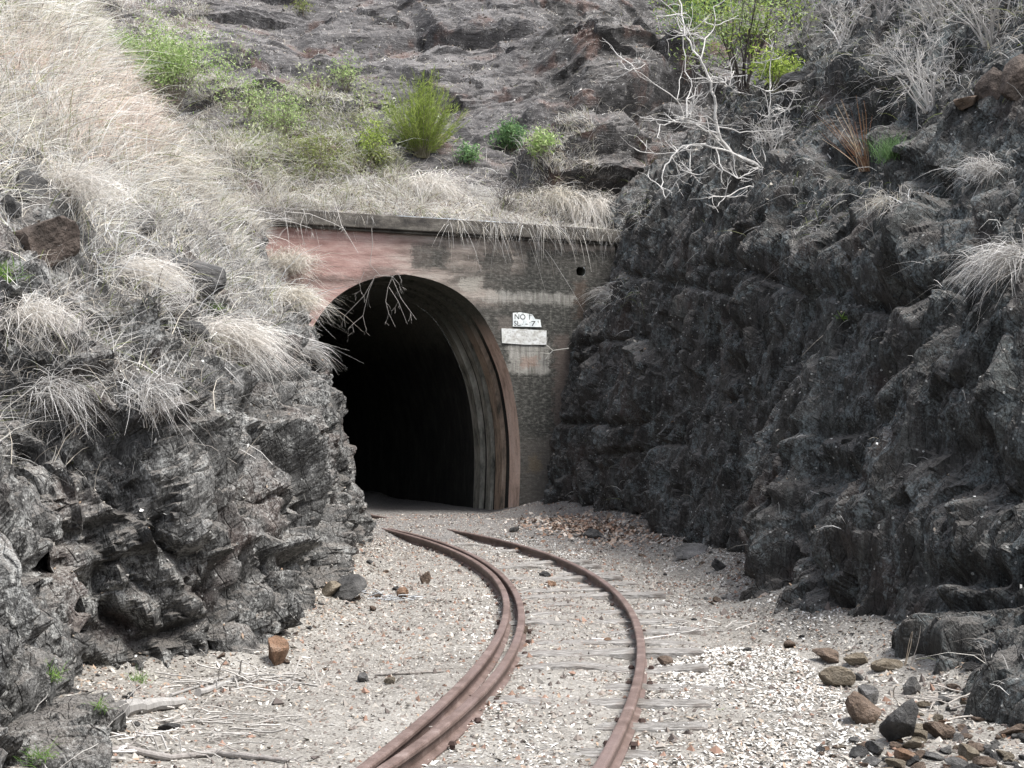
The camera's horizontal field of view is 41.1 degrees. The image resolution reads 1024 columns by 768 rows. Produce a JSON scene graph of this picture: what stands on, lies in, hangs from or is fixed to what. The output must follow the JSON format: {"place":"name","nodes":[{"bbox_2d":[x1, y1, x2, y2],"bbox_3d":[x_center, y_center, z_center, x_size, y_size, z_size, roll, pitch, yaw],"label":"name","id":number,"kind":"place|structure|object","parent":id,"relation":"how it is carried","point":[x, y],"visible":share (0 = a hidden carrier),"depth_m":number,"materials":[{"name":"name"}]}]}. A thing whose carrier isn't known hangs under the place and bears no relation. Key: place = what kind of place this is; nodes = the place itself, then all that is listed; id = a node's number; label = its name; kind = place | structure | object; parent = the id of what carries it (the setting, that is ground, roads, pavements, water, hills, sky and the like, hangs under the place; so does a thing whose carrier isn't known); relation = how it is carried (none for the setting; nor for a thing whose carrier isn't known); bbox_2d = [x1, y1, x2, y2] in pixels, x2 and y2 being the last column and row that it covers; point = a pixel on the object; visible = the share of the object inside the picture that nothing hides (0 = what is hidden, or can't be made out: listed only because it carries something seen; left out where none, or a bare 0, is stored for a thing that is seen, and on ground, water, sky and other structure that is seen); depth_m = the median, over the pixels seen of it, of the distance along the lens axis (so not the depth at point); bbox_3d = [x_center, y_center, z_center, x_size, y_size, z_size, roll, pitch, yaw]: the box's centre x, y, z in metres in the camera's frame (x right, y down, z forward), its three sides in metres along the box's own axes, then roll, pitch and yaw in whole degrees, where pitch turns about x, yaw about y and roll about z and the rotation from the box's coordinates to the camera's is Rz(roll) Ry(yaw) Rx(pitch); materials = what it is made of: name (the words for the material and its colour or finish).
{"place":"outdoors","nodes":[
{"label":"outdoors","id":0,"kind":"place"},
{"bbox_2d":[0,0,376,767],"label":"hillside","id":1,"kind":"structure","parent":0,"point":[222,566],"depth_m":10.30,"materials":[{"name":"stone"}]},
{"bbox_2d":[1,194,21,218],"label":"boulder","id":2,"kind":"object","parent":1,"relation":"on","point":[16,207],"visible":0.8,"depth_m":11.50,"materials":[{"name":"stone"}]},
{"bbox_2d":[13,170,52,202],"bbox_3d":[-4.258,-1.689,12.085,0.404,0.384,0.393,2,-3,-38],"label":"boulder","id":3,"kind":"object","parent":1,"relation":"on","point":[40,182],"visible":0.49,"depth_m":11.99,"materials":[{"name":"stone"}]},
{"bbox_2d":[12,215,79,267],"bbox_3d":[-4.014,-1.101,11.476,0.564,0.662,0.668,-1,-2,30],"label":"boulder","id":4,"kind":"object","parent":1,"relation":"on","point":[39,238],"visible":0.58,"depth_m":11.37,"materials":[{"name":"stone"}]},
{"bbox_2d":[0,282,117,367],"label":"grass tussock","id":5,"kind":"object","parent":1,"relation":"on","point":[20,314],"depth_m":10.39,"materials":[{"name":"beige plant"}]},
{"bbox_2d":[0,354,119,452],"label":"grass tussock","id":6,"kind":"object","parent":1,"relation":"on","point":[65,398],"depth_m":10.13,"materials":[{"name":"beige plant"}]},
{"bbox_2d":[49,293,97,347],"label":"dead shrub","id":7,"kind":"object","parent":1,"relation":"on","point":[82,323],"visible":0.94,"depth_m":10.36,"materials":[{"name":"beige plant"}]},
{"bbox_2d":[17,147,175,237],"bbox_3d":[-3.695,-1.700,12.117,1.569,0.925,1.416,0,-2,0],"label":"grass tussock","id":8,"kind":"object","parent":1,"relation":"on","point":[90,184],"depth_m":12.18,"materials":[{"name":"beige plant"}]},
{"bbox_2d":[88,371,217,446],"bbox_3d":[-2.697,0.193,9.974,1.129,0.594,0.738,1,-2,-19],"label":"grass tussock","id":9,"kind":"object","parent":1,"relation":"on","point":[152,396],"depth_m":10.03,"materials":[{"name":"beige plant"}]},
{"bbox_2d":[106,247,234,322],"bbox_3d":[-3.264,-0.855,12.779,1.255,0.862,1.179,1,-2,-32],"label":"grass tussock","id":10,"kind":"object","parent":1,"relation":"on","point":[150,267],"depth_m":12.69,"materials":[{"name":"beige plant"}]},
{"bbox_2d":[0,0,346,503],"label":"grass","id":11,"kind":"structure","parent":1,"relation":"on","point":[133,122],"depth_m":16.86,"materials":[{"name":"beige plant"}]},
{"bbox_2d":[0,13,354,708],"bbox_3d":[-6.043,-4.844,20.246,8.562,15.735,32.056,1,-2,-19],"label":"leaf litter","id":12,"kind":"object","parent":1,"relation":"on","point":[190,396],"visible":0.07,"depth_m":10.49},
{"bbox_2d":[109,0,261,113],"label":"shrub","id":13,"kind":"object","parent":1,"relation":"on","point":[177,60],"visible":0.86,"depth_m":31.98,"materials":[{"name":"green plant"}]},
{"bbox_2d":[154,134,225,189],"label":"grass tussock","id":14,"kind":"object","parent":1,"relation":"on","point":[192,167],"depth_m":21.72,"materials":[{"name":"beige plant"}]},
{"bbox_2d":[172,320,209,342],"bbox_3d":[-3.260,-0.439,13.771,0.465,0.385,0.391,-1,-2,27],"label":"boulder","id":15,"kind":"object","parent":1,"relation":"on","point":[198,326],"visible":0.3,"depth_m":13.60,"materials":[{"name":"stone"}]},
{"bbox_2d":[172,256,226,298],"bbox_3d":[-3.616,-1.204,15.335,0.884,0.398,0.741,10,14,15],"label":"boulder","id":16,"kind":"object","parent":1,"relation":"on","point":[213,272],"visible":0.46,"depth_m":15.12,"materials":[{"name":"stone"}]},
{"bbox_2d":[176,304,322,396],"bbox_3d":[-2.746,-0.263,14.001,1.857,1.107,1.641,0,-2,0],"label":"grass tussock","id":17,"kind":"object","parent":1,"relation":"on","point":[242,336],"depth_m":14.13,"materials":[{"name":"beige plant"}]},
{"bbox_2d":[242,179,306,227],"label":"dry grass tuft","id":18,"kind":"object","parent":1,"relation":"on","point":[273,199],"visible":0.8,"depth_m":26.68,"materials":[{"name":"beige plant"}]},
{"bbox_2d":[267,240,357,293],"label":"grass tussock","id":19,"kind":"object","parent":1,"relation":"on","point":[294,266],"depth_m":27.84,"materials":[{"name":"beige plant"}]},
{"bbox_2d":[269,278,360,329],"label":"grass tussock","id":20,"kind":"object","parent":1,"relation":"on","point":[297,295],"depth_m":21.12,"materials":[{"name":"beige plant"}]},
{"bbox_2d":[299,341,339,373],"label":"grass tussock","id":21,"kind":"object","parent":1,"relation":"on","point":[315,350],"depth_m":19.71,"materials":[{"name":"beige plant"}]},
{"bbox_2d":[84,0,796,228],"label":"hill","id":22,"kind":"structure","parent":0,"point":[468,33],"depth_m":36.40,"materials":[{"name":"stone"}]},
{"bbox_2d":[107,16,165,73],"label":"shrub","id":23,"kind":"object","parent":22,"relation":"on","point":[130,42],"visible":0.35,"depth_m":32.26,"materials":[{"name":"green plant"}]},
{"bbox_2d":[206,64,276,115],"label":"shrub","id":24,"kind":"object","parent":22,"relation":"on","point":[249,96],"visible":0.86,"depth_m":32.24,"materials":[{"name":"green plant"}]},
{"bbox_2d":[221,67,321,140],"bbox_3d":[-5.490,-6.461,31.844,2.645,1.970,2.221,1,-2,-16],"label":"shrub","id":25,"kind":"object","parent":22,"relation":"on","point":[285,113],"visible":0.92,"depth_m":31.79,"materials":[{"name":"green plant"}]},
{"bbox_2d":[217,39,408,185],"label":"undergrowth","id":26,"kind":"object","parent":22,"relation":"on","point":[321,88],"visible":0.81,"depth_m":32.72,"materials":[{"name":"green plant"}]},
{"bbox_2d":[280,123,368,179],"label":"shrub","id":27,"kind":"object","parent":22,"relation":"on","point":[313,157],"visible":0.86,"depth_m":31.07,"materials":[{"name":"green plant"}]},
{"bbox_2d":[313,48,366,92],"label":"shrub","id":28,"kind":"object","parent":22,"relation":"on","point":[344,74],"visible":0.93,"depth_m":35.00,"materials":[{"name":"green plant"}]},
{"bbox_2d":[346,113,391,168],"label":"shrub","id":29,"kind":"object","parent":22,"relation":"on","point":[371,137],"visible":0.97,"depth_m":31.88,"materials":[{"name":"green plant"}]},
{"bbox_2d":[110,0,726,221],"bbox_3d":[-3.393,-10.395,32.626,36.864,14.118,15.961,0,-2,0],"label":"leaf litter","id":30,"kind":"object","parent":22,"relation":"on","point":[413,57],"visible":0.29,"depth_m":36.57,"materials":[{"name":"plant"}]},
{"bbox_2d":[369,65,469,157],"bbox_3d":[-2.159,-6.573,32.856,2.560,2.309,2.052,1,-2,-27],"label":"feathery bush","id":31,"kind":"object","parent":22,"relation":"on","point":[421,126],"visible":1,"depth_m":32.65,"materials":[{"name":"green plant"}]},
{"bbox_2d":[250,206,620,305],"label":"grass","id":32,"kind":"structure","parent":22,"relation":"on","point":[551,225],"depth_m":29.82,"materials":[{"name":"beige plant"}]},
{"bbox_2d":[86,0,787,233],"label":"grass","id":33,"kind":"structure","parent":22,"relation":"on","point":[394,207],"depth_m":31.36,"materials":[{"name":"beige plant"}]},
{"bbox_2d":[386,162,489,218],"bbox_3d":[-1.886,-3.929,31.570,3.384,2.521,3.333,0,-2,0],"label":"grass tussock","id":34,"kind":"object","parent":22,"relation":"on","point":[431,181],"depth_m":31.33,"materials":[{"name":"beige plant"}]},
{"bbox_2d":[451,135,484,163],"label":"shrub","id":35,"kind":"object","parent":22,"relation":"on","point":[468,155],"visible":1,"depth_m":32.86,"materials":[{"name":"green plant"}]},
{"bbox_2d":[447,176,511,201],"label":"grass tussock","id":36,"kind":"object","parent":22,"relation":"on","point":[480,191],"depth_m":31.92,"materials":[{"name":"beige plant"}]},
{"bbox_2d":[484,114,536,154],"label":"shrub","id":37,"kind":"object","parent":22,"relation":"on","point":[508,130],"visible":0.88,"depth_m":34.19,"materials":[{"name":"green plant"}]},
{"bbox_2d":[523,122,562,158],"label":"shrub","id":38,"kind":"object","parent":22,"relation":"on","point":[539,141],"visible":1,"depth_m":32.24,"materials":[{"name":"green plant"}]},
{"bbox_2d":[518,178,599,224],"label":"grass tussock","id":39,"kind":"object","parent":22,"relation":"on","point":[558,197],"depth_m":32.03,"materials":[{"name":"beige plant"}]},
{"bbox_2d":[533,182,622,228],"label":"grass tussock","id":40,"kind":"object","parent":22,"relation":"on","point":[600,204],"depth_m":32.24,"materials":[{"name":"beige plant"}]},
{"bbox_2d":[648,0,760,74],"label":"shrub","id":41,"kind":"object","parent":22,"relation":"on","point":[694,17],"visible":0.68,"depth_m":38.02,"materials":[{"name":"green plant"}]},
{"bbox_2d":[2,490,1023,767],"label":"ground","id":42,"kind":"structure","parent":0,"point":[380,504],"depth_m":10.00,"materials":[{"name":"gravel"}]},
{"bbox_2d":[34,694,181,752],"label":"twig litter","id":43,"kind":"object","parent":42,"relation":"on","point":[143,734],"visible":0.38,"depth_m":7.42,"materials":[{"name":"grey wood"}]},
{"bbox_2d":[116,697,185,716],"bbox_3d":[-2.267,1.985,8.498,0.163,0.175,0.754,-1,-2,14],"label":"log","id":44,"kind":"object","parent":42,"relation":"on","point":[147,705],"visible":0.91,"depth_m":8.52,"materials":[{"name":"grey wood"}]},
{"bbox_2d":[112,725,306,767],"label":"stick","id":45,"kind":"object","parent":42,"relation":"on","point":[162,756],"visible":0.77,"depth_m":7.37,"materials":[{"name":"grey wood"}]},
{"bbox_2d":[147,648,320,691],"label":"twig litter","id":46,"kind":"object","parent":42,"relation":"on","point":[272,678],"visible":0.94,"depth_m":9.77,"materials":[{"name":"grey wood"}]},
{"bbox_2d":[116,698,431,757],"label":"twig litter","id":47,"kind":"object","parent":42,"relation":"on","point":[203,721],"visible":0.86,"depth_m":8.18,"materials":[{"name":"grey wood"}]},
{"bbox_2d":[268,635,288,665],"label":"stone","id":48,"kind":"object","parent":42,"relation":"on","point":[278,648],"visible":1,"depth_m":10.32,"materials":[{"name":"stone"}]},
{"bbox_2d":[332,574,366,600],"bbox_3d":[-1.678,2.122,14.089,0.324,0.320,0.490,0,-2,7],"label":"stone","id":49,"kind":"object","parent":42,"relation":"on","point":[352,586],"visible":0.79,"depth_m":13.98,"materials":[{"name":"stone"}]},
{"bbox_2d":[244,206,621,509],"bbox_3d":[-16.997,0.555,45.665,10.702,6.985,49.556,2,-3,-45],"label":"tunnel portal","id":50,"kind":"object","parent":42,"relation":"on","point":[451,398],"visible":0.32,"depth_m":30.62,"materials":[{"name":"concrete"}]},
{"bbox_2d":[501,328,546,344],"bbox_3d":[0.265,-1.038,30.014,1.072,0.347,0.022,1,-2,-22],"label":"notice","id":51,"kind":"object","parent":50,"relation":"attached to","point":[524,336],"visible":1,"depth_m":30.00,"materials":[{"name":"white paint"}]},
{"bbox_2d":[513,312,540,326],"bbox_3d":[0.333,-1.415,30.054,0.680,0.319,0.024,1,-2,-22],"label":"notice","id":52,"kind":"object","parent":50,"relation":"attached to","point":[520,319],"visible":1,"depth_m":30.02,"materials":[{"name":"white paint"}]},
{"bbox_2d":[356,528,510,767],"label":"check rail","id":53,"kind":"object","parent":42,"relation":"on","point":[463,689],"visible":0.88,"depth_m":9.89,"materials":[{"name":"metal"}]},
{"bbox_2d":[377,528,531,767],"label":"rail","id":54,"kind":"object","parent":42,"relation":"on","point":[437,740],"visible":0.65,"depth_m":8.65,"materials":[{"name":"metal"}]},
{"bbox_2d":[370,514,653,767],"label":"rail","id":55,"kind":"object","parent":42,"relation":"on","point":[618,743],"visible":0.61,"depth_m":10.34,"materials":[{"name":"metal"}]},
{"bbox_2d":[469,564,600,571],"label":"sleeper","id":56,"kind":"object","parent":42,"relation":"on","point":[587,566],"visible":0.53,"depth_m":18.00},
{"bbox_2d":[490,559,591,565],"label":"sleeper","id":57,"kind":"object","parent":42,"relation":"on","point":[553,562],"visible":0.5,"depth_m":18.72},
{"bbox_2d":[507,575,622,582],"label":"sleeper","id":58,"kind":"object","parent":42,"relation":"on","point":[579,578],"visible":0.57,"depth_m":16.74,"materials":[{"name":"wood"}]},
{"bbox_2d":[518,588,634,592],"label":"sleeper","id":59,"kind":"object","parent":42,"relation":"on","point":[592,590],"visible":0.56,"depth_m":15.42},
{"bbox_2d":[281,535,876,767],"bbox_3d":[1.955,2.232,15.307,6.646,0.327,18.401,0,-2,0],"label":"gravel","id":60,"kind":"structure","parent":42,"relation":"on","point":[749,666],"depth_m":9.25,"materials":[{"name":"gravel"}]},
{"bbox_2d":[501,746,657,759],"bbox_3d":[0.119,2.148,7.807,2.005,0.141,0.213,0,-2,10],"label":"sleeper","id":61,"kind":"object","parent":42,"relation":"on","point":[596,753],"visible":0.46,"depth_m":7.71,"materials":[{"name":"wood"}]},
{"bbox_2d":[477,504,684,549],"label":"leaf litter","id":62,"kind":"object","parent":42,"relation":"on","point":[575,527],"visible":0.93,"depth_m":23.93,"materials":[{"name":"plant"}]},
{"bbox_2d":[509,591,665,599],"bbox_3d":[0.580,2.343,14.844,2.161,0.151,0.223,0,-3,-3],"label":"sleeper","id":63,"kind":"object","parent":42,"relation":"on","point":[629,595],"visible":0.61,"depth_m":14.79,"materials":[{"name":"wood"}]},
{"bbox_2d":[514,609,677,616],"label":"sleeper","id":64,"kind":"object","parent":42,"relation":"on","point":[637,612],"visible":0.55,"depth_m":13.48,"materials":[{"name":"wood"}]},
{"bbox_2d":[509,618,686,625],"bbox_3d":[0.584,2.301,12.924,2.127,0.162,0.216,0,-2,1],"label":"sleeper","id":65,"kind":"object","parent":42,"relation":"on","point":[561,622],"visible":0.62,"depth_m":12.84,"materials":[{"name":"wood"}]},
{"bbox_2d":[486,695,710,709],"bbox_3d":[0.311,2.163,9.086,2.011,0.162,0.218,0,-3,8],"label":"sleeper","id":66,"kind":"object","parent":42,"relation":"on","point":[642,703],"visible":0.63,"depth_m":8.99,"materials":[{"name":"wood"}]},
{"bbox_2d":[500,648,704,659],"bbox_3d":[0.533,2.206,11.007,2.015,0.151,0.205,0,-2,3],"label":"sleeper","id":67,"kind":"object","parent":42,"relation":"on","point":[627,653],"visible":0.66,"depth_m":10.93,"materials":[{"name":"wood"}]},
{"bbox_2d":[513,661,708,673],"bbox_3d":[0.476,2.189,10.367,2.008,0.144,0.200,0,-2,4],"label":"sleeper","id":68,"kind":"object","parent":42,"relation":"on","point":[693,667],"visible":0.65,"depth_m":10.28,"materials":[{"name":"wood"}]},
{"bbox_2d":[530,639,699,645],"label":"sleeper","id":69,"kind":"object","parent":42,"relation":"on","point":[632,642],"visible":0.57,"depth_m":11.56,"materials":[{"name":"wood"}]},
{"bbox_2d":[535,627,700,635],"bbox_3d":[0.615,2.269,12.285,2.145,0.144,0.190,0,-2,1],"label":"sleeper","id":70,"kind":"object","parent":42,"relation":"on","point":[652,632],"visible":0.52,"depth_m":12.19,"materials":[{"name":"wood"}]},
{"bbox_2d":[524,682,715,691],"bbox_3d":[0.412,2.199,9.726,2.053,0.143,0.213,0,-3,6],"label":"sleeper","id":71,"kind":"object","parent":42,"relation":"on","point":[627,687],"visible":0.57,"depth_m":9.61,"materials":[{"name":"wood"}]},
{"bbox_2d":[590,721,707,731],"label":"sleeper","id":72,"kind":"object","parent":42,"relation":"on","point":[658,726],"visible":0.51,"depth_m":8.30,"materials":[{"name":"wood"}]},
{"bbox_2d":[595,616,753,637],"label":"twig litter","id":73,"kind":"object","parent":42,"relation":"on","point":[674,626],"visible":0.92,"depth_m":12.49,"materials":[{"name":"grey wood"}]},
{"bbox_2d":[674,543,707,559],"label":"stone","id":74,"kind":"object","parent":42,"relation":"on","point":[685,551],"visible":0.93,"depth_m":18.36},
{"bbox_2d":[812,648,838,662],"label":"stone","id":75,"kind":"object","parent":42,"relation":"on","point":[829,655],"visible":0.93,"depth_m":10.57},
{"bbox_2d":[818,666,855,686],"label":"stone","id":76,"kind":"object","parent":42,"relation":"on","point":[837,676],"visible":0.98,"depth_m":9.67,"materials":[{"name":"stone"}]},
{"bbox_2d":[845,691,881,723],"bbox_3d":[2.163,2.023,8.447,0.226,0.238,0.247,12,12,8],"label":"stone","id":77,"kind":"object","parent":42,"relation":"on","point":[861,709],"visible":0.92,"depth_m":8.35,"materials":[{"name":"stone"}]},
{"bbox_2d":[857,684,878,704],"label":"stone","id":78,"kind":"object","parent":42,"relation":"on","point":[870,693],"visible":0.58,"depth_m":8.81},
{"bbox_2d":[870,658,902,671],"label":"stone","id":79,"kind":"object","parent":42,"relation":"on","point":[883,664],"visible":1,"depth_m":10.02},
{"bbox_2d":[820,682,972,723],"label":"twig litter","id":80,"kind":"object","parent":42,"relation":"on","point":[933,699],"visible":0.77,"depth_m":8.82,"materials":[{"name":"grey wood"}]},
{"bbox_2d":[879,698,918,740],"bbox_3d":[2.212,1.930,7.812,0.183,0.261,0.233,1,-2,-33],"label":"stone","id":81,"kind":"object","parent":42,"relation":"on","point":[899,722],"visible":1,"depth_m":7.75,"materials":[{"name":"stone"}]},
{"bbox_2d":[923,721,955,738],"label":"stone","id":82,"kind":"object","parent":42,"relation":"on","point":[937,729],"visible":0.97,"depth_m":7.89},
{"bbox_2d":[540,0,1023,727],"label":"rock face","id":83,"kind":"object","parent":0,"point":[676,464],"visible":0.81,"depth_m":15.14},
{"bbox_2d":[598,0,806,210],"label":"dead tree","id":84,"kind":"object","parent":83,"relation":"on","point":[718,137],"visible":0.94,"depth_m":20.75,"materials":[{"name":"grey wood"}]},
{"bbox_2d":[668,0,822,95],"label":"shrub","id":85,"kind":"object","parent":83,"relation":"on","point":[748,42],"visible":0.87,"depth_m":25.47,"materials":[{"name":"green plant"}]},
{"bbox_2d":[729,102,797,159],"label":"dead shrub","id":86,"kind":"object","parent":83,"relation":"on","point":[772,144],"visible":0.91,"depth_m":21.31,"materials":[{"name":"grey plant"}]},
{"bbox_2d":[742,33,804,92],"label":"shrub","id":87,"kind":"object","parent":83,"relation":"on","point":[777,69],"visible":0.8,"depth_m":24.38,"materials":[{"name":"green plant"}]},
{"bbox_2d":[551,0,1023,698],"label":"grass","id":88,"kind":"structure","parent":83,"relation":"on","point":[955,74],"depth_m":18.39,"materials":[{"name":"grey plant"}]},
{"bbox_2d":[552,2,1023,618],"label":"leaf litter","id":89,"kind":"object","parent":83,"relation":"on","point":[782,288],"visible":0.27,"depth_m":19.11,"materials":[{"name":"plant"}]},
{"bbox_2d":[778,71,810,89],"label":"boulder","id":90,"kind":"object","parent":83,"relation":"on","point":[796,76],"visible":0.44,"depth_m":23.48,"materials":[{"name":"grey stone"}]},
{"bbox_2d":[769,0,833,43],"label":"dead shrub","id":91,"kind":"object","parent":83,"relation":"on","point":[808,25],"visible":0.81,"depth_m":25.40,"materials":[{"name":"grey plant"}]},
{"bbox_2d":[800,0,869,47],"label":"dead shrub","id":92,"kind":"object","parent":83,"relation":"on","point":[840,40],"visible":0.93,"depth_m":21.92,"materials":[{"name":"grey plant"}]},
{"bbox_2d":[822,96,871,171],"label":"dead reeds","id":93,"kind":"object","parent":83,"relation":"on","point":[861,158],"visible":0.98,"depth_m":17.18,"materials":[{"name":"brown plant"}]},
{"bbox_2d":[845,184,896,220],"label":"grass tussock","id":94,"kind":"object","parent":83,"relation":"on","point":[879,202],"depth_m":14.51,"materials":[{"name":"beige plant"}]},
{"bbox_2d":[848,0,904,24],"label":"dead shrub","id":95,"kind":"object","parent":83,"relation":"on","point":[879,11],"visible":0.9,"depth_m":20.57,"materials":[{"name":"grey plant"}]},
{"bbox_2d":[850,127,907,164],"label":"green tuft","id":96,"kind":"object","parent":83,"relation":"on","point":[886,152],"visible":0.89,"depth_m":14.63,"materials":[{"name":"green plant"}]},
{"bbox_2d":[856,3,972,129],"bbox_3d":[4.796,-3.677,16.415,1.427,1.635,1.237,0,-2,0],"label":"dead shrub","id":97,"kind":"object","parent":83,"relation":"on","point":[925,99],"visible":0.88,"depth_m":16.28,"materials":[{"name":"grey plant"}]},
{"bbox_2d":[888,0,947,31],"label":"dead shrub","id":98,"kind":"object","parent":83,"relation":"on","point":[929,12],"visible":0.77,"depth_m":18.40,"materials":[{"name":"grey plant"}]},
{"bbox_2d":[898,0,1020,48],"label":"dead shrub","id":99,"kind":"object","parent":83,"relation":"on","point":[981,38],"visible":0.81,"depth_m":15.69,"materials":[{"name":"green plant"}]},
{"bbox_2d":[910,225,1023,327],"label":"grass tussock","id":100,"kind":"object","parent":83,"relation":"on","point":[1003,258],"depth_m":11.38,"materials":[{"name":"beige plant"}]},
{"bbox_2d":[920,149,1014,200],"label":"grass tussock","id":101,"kind":"object","parent":83,"relation":"on","point":[977,171],"depth_m":13.22,"materials":[{"name":"beige plant"}]},
{"bbox_2d":[974,67,1001,101],"bbox_3d":[4.886,-3.012,13.903,0.328,0.436,0.210,-2,-3,42],"label":"boulder","id":102,"kind":"object","parent":83,"relation":"on","point":[988,83],"visible":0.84,"depth_m":13.83,"materials":[{"name":"stone"}]},
{"bbox_2d":[1000,54,1023,100],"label":"boulder","id":103,"kind":"object","parent":83,"relation":"on","point":[1013,72],"visible":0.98,"depth_m":13.51,"materials":[{"name":"stone"}]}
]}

